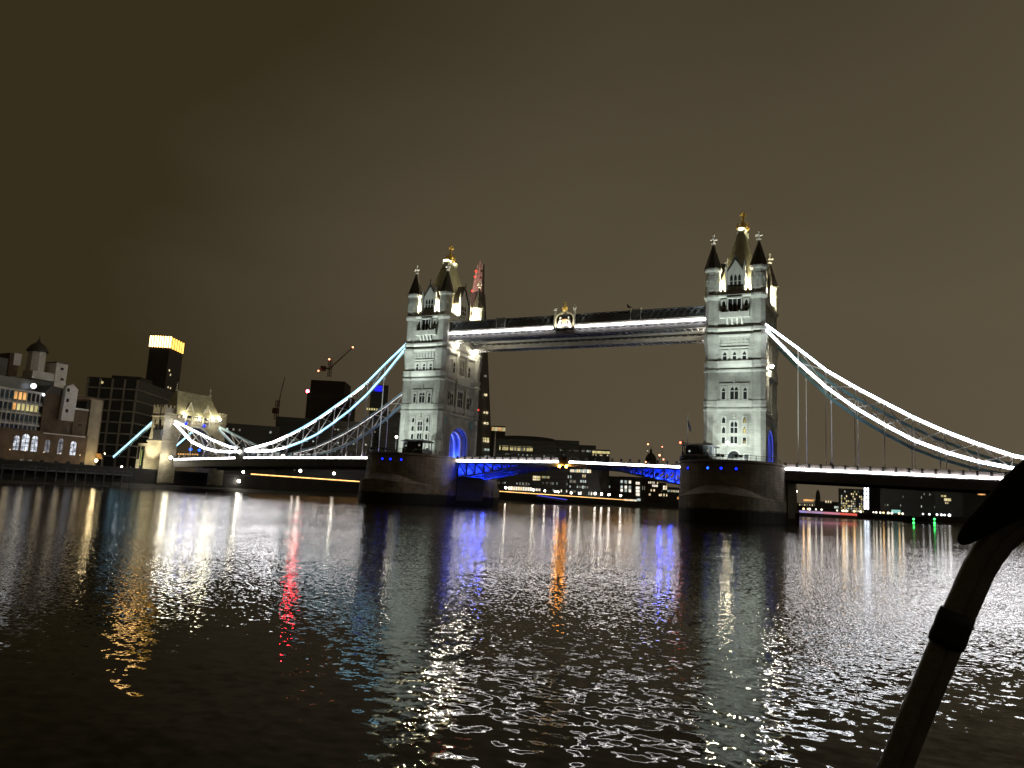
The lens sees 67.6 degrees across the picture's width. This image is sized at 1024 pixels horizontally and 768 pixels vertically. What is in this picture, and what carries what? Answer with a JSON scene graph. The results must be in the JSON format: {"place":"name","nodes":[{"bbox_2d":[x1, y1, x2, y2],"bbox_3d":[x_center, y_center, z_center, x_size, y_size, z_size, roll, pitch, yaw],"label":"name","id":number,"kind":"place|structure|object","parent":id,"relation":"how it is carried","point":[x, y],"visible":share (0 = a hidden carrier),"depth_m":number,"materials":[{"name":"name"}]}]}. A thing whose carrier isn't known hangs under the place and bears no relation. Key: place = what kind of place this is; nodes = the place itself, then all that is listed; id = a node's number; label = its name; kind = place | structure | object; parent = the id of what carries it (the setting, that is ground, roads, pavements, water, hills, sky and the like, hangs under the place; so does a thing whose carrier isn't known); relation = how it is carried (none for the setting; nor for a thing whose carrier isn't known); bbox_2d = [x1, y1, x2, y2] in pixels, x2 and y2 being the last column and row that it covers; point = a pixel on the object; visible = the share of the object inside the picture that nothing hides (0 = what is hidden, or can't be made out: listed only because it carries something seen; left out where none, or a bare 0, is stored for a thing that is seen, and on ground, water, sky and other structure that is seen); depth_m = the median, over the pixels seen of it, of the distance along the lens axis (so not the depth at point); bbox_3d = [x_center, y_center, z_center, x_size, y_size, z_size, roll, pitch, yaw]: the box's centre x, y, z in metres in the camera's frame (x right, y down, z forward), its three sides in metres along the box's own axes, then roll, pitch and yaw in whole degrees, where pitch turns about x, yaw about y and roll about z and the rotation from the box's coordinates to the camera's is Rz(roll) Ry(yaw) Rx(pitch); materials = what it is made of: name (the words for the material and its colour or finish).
{"place":"outdoors","nodes":[
{"label":"outdoors","id":0,"kind":"place"},
{"bbox_2d":[0,357,7,375],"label":"dark roof block","id":1,"kind":"structure","parent":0,"point":[3,365],"depth_m":218.58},
{"bbox_2d":[77,395,103,464],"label":"brick warehouse","id":2,"kind":"structure","parent":0,"point":[83,397],"depth_m":239.40,"materials":[{"name":"brown brick"}]},
{"bbox_2d":[85,375,173,467],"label":"office block","id":3,"kind":"structure","parent":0,"point":[130,402],"depth_m":293.47,"materials":[{"name":"black glass"}]},
{"bbox_2d":[146,335,183,392],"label":"skyscraper","id":4,"kind":"structure","parent":0,"point":[164,364],"depth_m":826.85,"materials":[{"name":"black glass"}]},
{"bbox_2d":[223,423,279,476],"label":"office block","id":5,"kind":"structure","parent":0,"point":[258,434],"depth_m":397.44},
{"bbox_2d":[272,377,284,419],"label":"tower crane","id":6,"kind":"object","parent":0,"point":[275,410],"visible":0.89,"depth_m":613.82,"materials":[{"name":"black metal"}]},
{"bbox_2d":[275,416,379,482],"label":"office block","id":7,"kind":"structure","parent":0,"point":[287,425],"depth_m":484.88,"materials":[{"name":"black glass"}]},
{"bbox_2d":[305,380,355,421],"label":"construction block","id":8,"kind":"structure","parent":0,"point":[323,396],"depth_m":685.02,"materials":[{"name":"concrete"}]},
{"bbox_2d":[320,346,353,376],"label":"tower crane","id":9,"kind":"object","parent":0,"point":[323,368],"visible":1,"depth_m":688.55,"materials":[{"name":"metal"}]},
{"bbox_2d":[366,384,388,422],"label":"office block","id":10,"kind":"structure","parent":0,"point":[376,399],"depth_m":594.89,"materials":[{"name":"black glass"}]},
{"bbox_2d":[379,411,399,451],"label":"office block","id":11,"kind":"structure","parent":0,"point":[392,430],"depth_m":415.06,"materials":[{"name":"black glass"}]},
{"bbox_2d":[470,261,490,456],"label":"glass spire skyscraper","id":12,"kind":"structure","parent":0,"point":[483,436],"depth_m":1052.34,"materials":[{"name":"black glass"}]},
{"bbox_2d":[0,477,963,524],"bbox_3d":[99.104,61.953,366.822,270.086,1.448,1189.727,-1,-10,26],"label":"foreshore","id":13,"kind":"structure","parent":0,"point":[61,482],"depth_m":261.07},
{"bbox_2d":[490,426,505,456],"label":"hotel tower","id":14,"kind":"structure","parent":0,"point":[500,430],"depth_m":901.10,"materials":[{"name":"black"}]},
{"bbox_2d":[0,482,1023,767],"bbox_3d":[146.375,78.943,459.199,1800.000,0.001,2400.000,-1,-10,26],"label":"river","id":15,"kind":"structure","parent":0,"point":[166,628],"depth_m":13.26,"materials":[{"name":"black liquid"}]},
{"bbox_2d":[0,464,132,486],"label":"jetty","id":16,"kind":"object","parent":15,"relation":"in","point":[66,471],"visible":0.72,"depth_m":212.32,"materials":[{"name":"paint"}]},
{"bbox_2d":[358,447,498,505],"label":"bridge pier","id":17,"kind":"structure","parent":15,"relation":"in","point":[416,478],"depth_m":191.06,"materials":[{"name":"stone"}]},
{"bbox_2d":[400,439,433,453],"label":"control cabin","id":18,"kind":"object","parent":17,"relation":"on","point":[413,444],"visible":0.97,"depth_m":192.91,"materials":[{"name":"metal"}]},
{"bbox_2d":[403,442,421,448],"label":"window","id":19,"kind":"structure","parent":18,"relation":"in","point":[405,443],"depth_m":192.90,"materials":[{"name":"black glass"}]},
{"bbox_2d":[398,245,484,456],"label":"bridge tower","id":20,"kind":"structure","parent":17,"relation":"on","point":[440,391],"depth_m":209.53,"materials":[{"name":"stone"}]},
{"bbox_2d":[245,343,405,456],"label":"suspension chain","id":21,"kind":"object","parent":20,"relation":"hanging from","point":[330,410],"visible":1,"depth_m":218.88,"materials":[{"name":"blue paint"}]},
{"bbox_2d":[173,453,366,469],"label":"bridge deck","id":22,"kind":"structure","parent":21,"relation":"hanging from","point":[291,462],"depth_m":230.15,"materials":[{"name":"paint"}]},
{"bbox_2d":[174,420,237,457],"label":"suspension chain","id":23,"kind":"object","parent":22,"relation":"attached to","point":[176,423],"visible":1,"depth_m":240.52,"materials":[{"name":"blue paint"}]},
{"bbox_2d":[236,441,245,460],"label":"chain pin","id":24,"kind":"object","parent":22,"relation":"attached to","point":[240,452],"visible":1,"depth_m":231.92,"materials":[{"name":"paint"}]},
{"bbox_2d":[218,426,279,456],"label":"suspension chain","id":25,"kind":"object","parent":22,"relation":"attached to","point":[233,435],"visible":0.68,"depth_m":258.83,"materials":[{"name":"blue paint"}]},
{"bbox_2d":[287,392,401,456],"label":"suspension chain","id":26,"kind":"object","parent":20,"relation":"hanging from","point":[376,425],"visible":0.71,"depth_m":237.90,"materials":[{"name":"blue paint"}]},
{"bbox_2d":[411,392,416,403],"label":"window","id":27,"kind":"structure","parent":20,"relation":"in","point":[414,396],"depth_m":207.66,"materials":[{"name":"stone"}]},
{"bbox_2d":[416,420,423,431],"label":"window","id":28,"kind":"structure","parent":20,"relation":"in","point":[420,423],"depth_m":205.49,"materials":[{"name":"glass"}]},
{"bbox_2d":[417,391,425,403],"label":"window","id":29,"kind":"structure","parent":20,"relation":"in","point":[421,394],"depth_m":206.65,"materials":[{"name":"stone"}]},
{"bbox_2d":[420,317,432,329],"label":"window","id":30,"kind":"structure","parent":20,"relation":"in","point":[426,323],"depth_m":209.70,"materials":[{"name":"black glass"}]},
{"bbox_2d":[426,391,431,403],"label":"window","id":31,"kind":"structure","parent":20,"relation":"in","point":[429,396],"depth_m":205.59,"materials":[{"name":"stone"}]},
{"bbox_2d":[448,391,453,406],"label":"window","id":32,"kind":"structure","parent":20,"relation":"in","point":[451,394],"depth_m":208.80,"materials":[{"name":"glass"}]},
{"bbox_2d":[457,389,463,408],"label":"window","id":33,"kind":"structure","parent":20,"relation":"in","point":[460,394],"depth_m":213.13,"materials":[{"name":"glass"}]},
{"bbox_2d":[459,357,465,376],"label":"window","id":34,"kind":"structure","parent":20,"relation":"in","point":[462,361],"depth_m":214.51,"materials":[{"name":"stone"}]},
{"bbox_2d":[457,456,582,479],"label":"bascule leaf","id":35,"kind":"object","parent":17,"relation":"attached to","point":[534,463],"visible":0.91,"depth_m":198.38,"materials":[{"name":"paint"}]},
{"bbox_2d":[678,454,798,524],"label":"bridge pier","id":36,"kind":"structure","parent":15,"relation":"in","point":[755,492],"depth_m":153.69,"materials":[{"name":"stone"}]},
{"bbox_2d":[565,457,679,484],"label":"bascule leaf","id":37,"kind":"object","parent":36,"relation":"attached to","point":[636,469],"visible":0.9,"depth_m":182.15,"materials":[{"name":"paint"}]},
{"bbox_2d":[558,453,567,467],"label":"navigation light","id":38,"kind":"object","parent":37,"relation":"attached to","point":[564,459],"visible":1,"depth_m":187.76,"materials":[{"name":"paint"}]},
{"bbox_2d":[681,443,719,459],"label":"control cabin","id":39,"kind":"object","parent":36,"relation":"on","point":[694,448],"visible":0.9,"depth_m":162.11,"materials":[{"name":"paint"}]},
{"bbox_2d":[685,446,711,454],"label":"window","id":40,"kind":"structure","parent":39,"relation":"in","point":[700,450],"depth_m":162.16,"materials":[{"name":"black glass"}]},
{"bbox_2d":[703,211,778,462],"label":"bridge tower","id":41,"kind":"structure","parent":36,"relation":"on","point":[741,384],"depth_m":172.15,"materials":[{"name":"stone"}]},
{"bbox_2d":[449,305,705,342],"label":"walkway","id":42,"kind":"structure","parent":41,"relation":"attached to","point":[670,320],"depth_m":190.86,"materials":[{"name":"paint"}]},
{"bbox_2d":[496,316,505,326],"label":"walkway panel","id":43,"kind":"object","parent":42,"relation":"on","point":[500,322],"visible":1,"depth_m":200.90,"materials":[{"name":"metal"}]},
{"bbox_2d":[553,302,576,329],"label":"royal crest","id":44,"kind":"object","parent":42,"relation":"attached to","point":[564,320],"visible":1,"depth_m":192.83,"materials":[{"name":"metal"}]},
{"bbox_2d":[630,307,640,319],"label":"walkway panel","id":45,"kind":"object","parent":42,"relation":"on","point":[635,314],"visible":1,"depth_m":184.93,"materials":[{"name":"metal"}]},
{"bbox_2d":[472,331,704,352],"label":"walkway","id":46,"kind":"structure","parent":41,"relation":"attached to","point":[611,341],"depth_m":204.38,"materials":[{"name":"paint"}]},
{"bbox_2d":[720,386,726,400],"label":"window","id":47,"kind":"structure","parent":41,"relation":"in","point":[723,391],"depth_m":171.57,"materials":[{"name":"stone"}]},
{"bbox_2d":[721,350,728,360],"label":"window","id":48,"kind":"structure","parent":41,"relation":"in","point":[724,353],"depth_m":172.79,"materials":[{"name":"stone"}]},
{"bbox_2d":[729,420,738,433],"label":"window","id":49,"kind":"structure","parent":41,"relation":"in","point":[733,424],"depth_m":169.44,"materials":[{"name":"glass"}]},
{"bbox_2d":[729,436,738,444],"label":"window","id":50,"kind":"structure","parent":41,"relation":"in","point":[733,439],"depth_m":168.95,"materials":[{"name":"glass"}]},
{"bbox_2d":[726,449,741,458],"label":"doorway","id":51,"kind":"structure","parent":41,"relation":"in","point":[734,451],"depth_m":168.58,"materials":[{"name":"stone"}]},
{"bbox_2d":[728,385,739,400],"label":"window","id":52,"kind":"structure","parent":41,"relation":"in","point":[734,390],"depth_m":170.57,"materials":[{"name":"stone"}]},
{"bbox_2d":[730,350,737,360],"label":"window","id":53,"kind":"structure","parent":41,"relation":"in","point":[734,353],"depth_m":171.82,"materials":[{"name":"stone"}]},
{"bbox_2d":[727,296,742,311],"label":"window","id":54,"kind":"structure","parent":41,"relation":"in","point":[733,303],"depth_m":173.55,"materials":[{"name":"black glass"}]},
{"bbox_2d":[741,349,747,359],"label":"window","id":55,"kind":"structure","parent":41,"relation":"in","point":[744,352],"depth_m":170.90,"materials":[{"name":"stone"}]},
{"bbox_2d":[741,386,748,399],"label":"window","id":56,"kind":"structure","parent":41,"relation":"in","point":[745,390],"depth_m":169.49,"materials":[{"name":"stone"}]},
{"bbox_2d":[766,324,1023,471],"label":"suspension chain","id":57,"kind":"object","parent":41,"relation":"hanging from","point":[887,404],"visible":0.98,"depth_m":156.85,"materials":[{"name":"teal paint"}]},
{"bbox_2d":[784,463,1007,493],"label":"bridge deck","id":58,"kind":"structure","parent":57,"relation":"hanging from","point":[961,481],"depth_m":155.75,"materials":[{"name":"paint"}]},
{"bbox_2d":[777,346,1016,472],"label":"suspension chain","id":59,"kind":"object","parent":41,"relation":"hanging from","point":[887,415],"visible":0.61,"depth_m":173.56,"materials":[{"name":"teal paint"}]},
{"bbox_2d":[799,510,856,518],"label":"road bridge","id":60,"kind":"structure","parent":15,"relation":"in","point":[834,515],"depth_m":653.84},
{"bbox_2d":[0,0,1023,503],"label":"sky","id":61,"kind":"structure","parent":0,"point":[260,187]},
{"bbox_2d":[493,436,557,468],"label":"curved glass block","id":62,"kind":"structure","parent":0,"point":[520,446],"depth_m":678.90,"materials":[{"name":"black glass"}]},
{"bbox_2d":[498,467,567,496],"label":"riverside block","id":63,"kind":"structure","parent":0,"point":[548,481],"depth_m":594.91,"materials":[{"name":"black glass"}]},
{"bbox_2d":[533,495,566,501],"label":"floating pier","id":64,"kind":"structure","parent":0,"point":[550,498],"depth_m":513.43,"materials":[{"name":"paint"}]},
{"bbox_2d":[578,445,595,461],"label":"curved glass block","id":65,"kind":"structure","parent":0,"point":[584,451],"depth_m":710.36,"materials":[{"name":"black glass"}]},
{"bbox_2d":[608,476,618,499],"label":"riverside block","id":66,"kind":"structure","parent":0,"point":[614,487],"depth_m":746.79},
{"bbox_2d":[619,476,644,501],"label":"riverside block","id":67,"kind":"structure","parent":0,"point":[632,487],"depth_m":822.66,"materials":[{"name":"black"}]},
{"bbox_2d":[645,449,658,482],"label":"cathedral dome","id":68,"kind":"structure","parent":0,"point":[651,456],"depth_m":1461.49,"materials":[{"name":"black"}]},
{"bbox_2d":[644,481,665,502],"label":"riverside block","id":69,"kind":"structure","parent":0,"point":[652,491],"depth_m":954.54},
{"bbox_2d":[661,486,678,503],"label":"riverside block","id":70,"kind":"structure","parent":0,"point":[669,495],"depth_m":930.71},
{"bbox_2d":[962,493,987,516],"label":"office block","id":71,"kind":"structure","parent":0,"point":[972,502],"depth_m":595.13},
{"bbox_3d":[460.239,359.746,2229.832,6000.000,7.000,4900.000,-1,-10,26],"label":"ground","id":72,"kind":"structure","parent":0,"visible":0},
{"bbox_2d":[0,353,21,376],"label":"brick chimney block","id":73,"kind":"structure","parent":72,"relation":"on","point":[14,361],"depth_m":222.13,"materials":[{"name":"brown brick"}]},
{"bbox_2d":[0,375,42,430],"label":"white gridded block","id":74,"kind":"structure","parent":72,"relation":"on","point":[21,401],"depth_m":210.36,"materials":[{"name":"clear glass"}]},
{"bbox_2d":[9,376,52,385],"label":"dark roof block","id":75,"kind":"structure","parent":72,"relation":"on","point":[40,383],"depth_m":225.28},
{"bbox_2d":[25,337,48,380],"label":"domed cupola","id":76,"kind":"object","parent":72,"relation":"on","point":[38,351],"visible":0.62,"depth_m":227.41,"materials":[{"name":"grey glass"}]},
{"bbox_2d":[0,427,87,464],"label":"brick warehouse","id":77,"kind":"structure","parent":72,"relation":"on","point":[52,446],"depth_m":213.93,"materials":[{"name":"brick"}]},
{"bbox_2d":[12,436,19,449],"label":"window","id":78,"kind":"structure","parent":77,"relation":"in","point":[16,439],"depth_m":207.61,"materials":[{"name":"glass"}]},
{"bbox_2d":[21,434,29,450],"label":"window","id":79,"kind":"structure","parent":77,"relation":"in","point":[25,439],"depth_m":209.80,"materials":[{"name":"glass"}]},
{"bbox_2d":[30,436,37,451],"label":"window","id":80,"kind":"structure","parent":77,"relation":"in","point":[35,439],"depth_m":212.01,"materials":[{"name":"glass"}]},
{"bbox_2d":[57,438,62,453],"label":"window","id":81,"kind":"structure","parent":77,"relation":"in","point":[60,443],"depth_m":218.64,"materials":[{"name":"glass"}]},
{"bbox_2d":[69,441,75,454],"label":"window","id":82,"kind":"structure","parent":77,"relation":"in","point":[73,444],"depth_m":222.13,"materials":[{"name":"glass"}]},
{"bbox_2d":[22,361,68,387],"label":"white roof house","id":83,"kind":"structure","parent":72,"relation":"on","point":[55,373],"depth_m":229.57,"materials":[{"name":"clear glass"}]},
{"bbox_2d":[33,385,71,433],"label":"brick hoist house","id":84,"kind":"structure","parent":72,"relation":"on","point":[50,409],"depth_m":217.87,"materials":[{"name":"brick"}]},
{"bbox_2d":[58,384,77,421],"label":"boarded hoist tower","id":85,"kind":"structure","parent":84,"relation":"attached to","point":[68,403],"depth_m":220.56,"materials":[{"name":"white wood"}]},
{"bbox_2d":[66,408,88,434],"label":"brick warehouse","id":86,"kind":"structure","parent":72,"relation":"on","point":[79,424],"depth_m":224.65,"materials":[{"name":"brown brick"}]},
{"bbox_2d":[76,401,89,408],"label":"glazed link","id":87,"kind":"object","parent":72,"relation":"on","point":[83,404],"visible":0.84,"depth_m":228.27,"materials":[{"name":"black glass"}]},
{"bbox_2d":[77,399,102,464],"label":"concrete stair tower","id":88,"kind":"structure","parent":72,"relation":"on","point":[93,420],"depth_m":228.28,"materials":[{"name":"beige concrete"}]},
{"bbox_2d":[135,382,226,487],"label":"gatehouse","id":89,"kind":"object","parent":72,"relation":"on","point":[157,450],"visible":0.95,"depth_m":250.06,"materials":[{"name":"stone"}]},
{"bbox_2d":[113,421,151,458],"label":"backstay","id":90,"kind":"object","parent":89,"relation":"attached to","point":[132,440],"visible":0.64,"depth_m":254.91,"materials":[{"name":"blue paint"}]},
{"bbox_2d":[176,431,193,448],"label":"backstay","id":91,"kind":"object","parent":89,"relation":"attached to","point":[183,440],"visible":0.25,"depth_m":270.29,"materials":[{"name":"blue paint"}]},
{"bbox_2d":[224,471,255,475],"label":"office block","id":92,"kind":"structure","parent":72,"relation":"on","point":[237,473],"depth_m":308.84,"materials":[{"name":"black"}]},
{"bbox_2d":[250,473,359,481],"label":"promenade railing","id":93,"kind":"object","parent":72,"relation":"on","point":[266,475],"visible":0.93,"depth_m":303.07,"materials":[{"name":"metal"}]},
{"bbox_2d":[0,459,678,507],"bbox_3d":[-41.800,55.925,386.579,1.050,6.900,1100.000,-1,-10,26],"label":"river wall","id":94,"kind":"structure","parent":72,"relation":"on","point":[148,476],"depth_m":267.96,"materials":[{"name":"stone"}]},
{"bbox_2d":[499,491,632,500],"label":"promenade railing","id":95,"kind":"object","parent":72,"relation":"on","point":[562,495],"visible":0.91,"depth_m":544.90,"materials":[{"name":"metal"}]},
{"bbox_2d":[556,440,578,470],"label":"curved glass block","id":96,"kind":"structure","parent":72,"relation":"on","point":[569,448],"depth_m":697.06,"materials":[{"name":"black glass"}]},
{"bbox_2d":[567,469,599,498],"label":"riverside block","id":97,"kind":"structure","parent":72,"relation":"on","point":[584,483],"depth_m":681.54,"materials":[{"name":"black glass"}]},
{"bbox_2d":[591,449,609,498],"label":"curved glass block","id":98,"kind":"structure","parent":72,"relation":"on","point":[598,455],"depth_m":695.85,"materials":[{"name":"black glass"}]},
{"bbox_2d":[797,499,813,510],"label":"building","id":99,"kind":"structure","parent":72,"relation":"on","point":[805,506],"depth_m":830.69,"materials":[{"name":"black"}]},
{"bbox_2d":[814,501,838,512],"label":"building","id":100,"kind":"structure","parent":72,"relation":"on","point":[826,506],"depth_m":777.52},
{"bbox_2d":[838,488,863,513],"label":"office block","id":101,"kind":"structure","parent":72,"relation":"on","point":[851,500],"depth_m":724.21,"materials":[{"name":"black glass"}]},
{"bbox_2d":[863,487,869,513],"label":"stair tower","id":102,"kind":"structure","parent":72,"relation":"on","point":[866,495],"depth_m":700.87,"materials":[{"name":"white"}]},
{"bbox_2d":[825,514,912,520],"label":"river wall","id":103,"kind":"structure","parent":72,"relation":"on","point":[885,517],"depth_m":747.11,"materials":[{"name":"stone"}]},
{"bbox_2d":[870,488,880,514],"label":"office block","id":104,"kind":"structure","parent":72,"relation":"on","point":[874,500],"depth_m":706.97,"materials":[{"name":"black"}]},
{"bbox_2d":[880,488,934,516],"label":"office block","id":105,"kind":"structure","parent":72,"relation":"on","point":[916,503],"depth_m":668.89,"materials":[{"name":"black glass"}]},
{"bbox_2d":[912,516,968,523],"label":"river wall","id":106,"kind":"structure","parent":72,"relation":"on","point":[961,520],"depth_m":610.35,"materials":[{"name":"concrete"}]},
{"bbox_2d":[924,491,962,516],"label":"office block","id":107,"kind":"structure","parent":72,"relation":"on","point":[947,503],"depth_m":619.54,"materials":[{"name":"black glass"}]},
{"bbox_2d":[876,460,1023,767],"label":"bent tube","id":108,"kind":"object","parent":72,"relation":"on","point":[992,528],"visible":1,"depth_m":1.46,"materials":[{"name":"black metal"}]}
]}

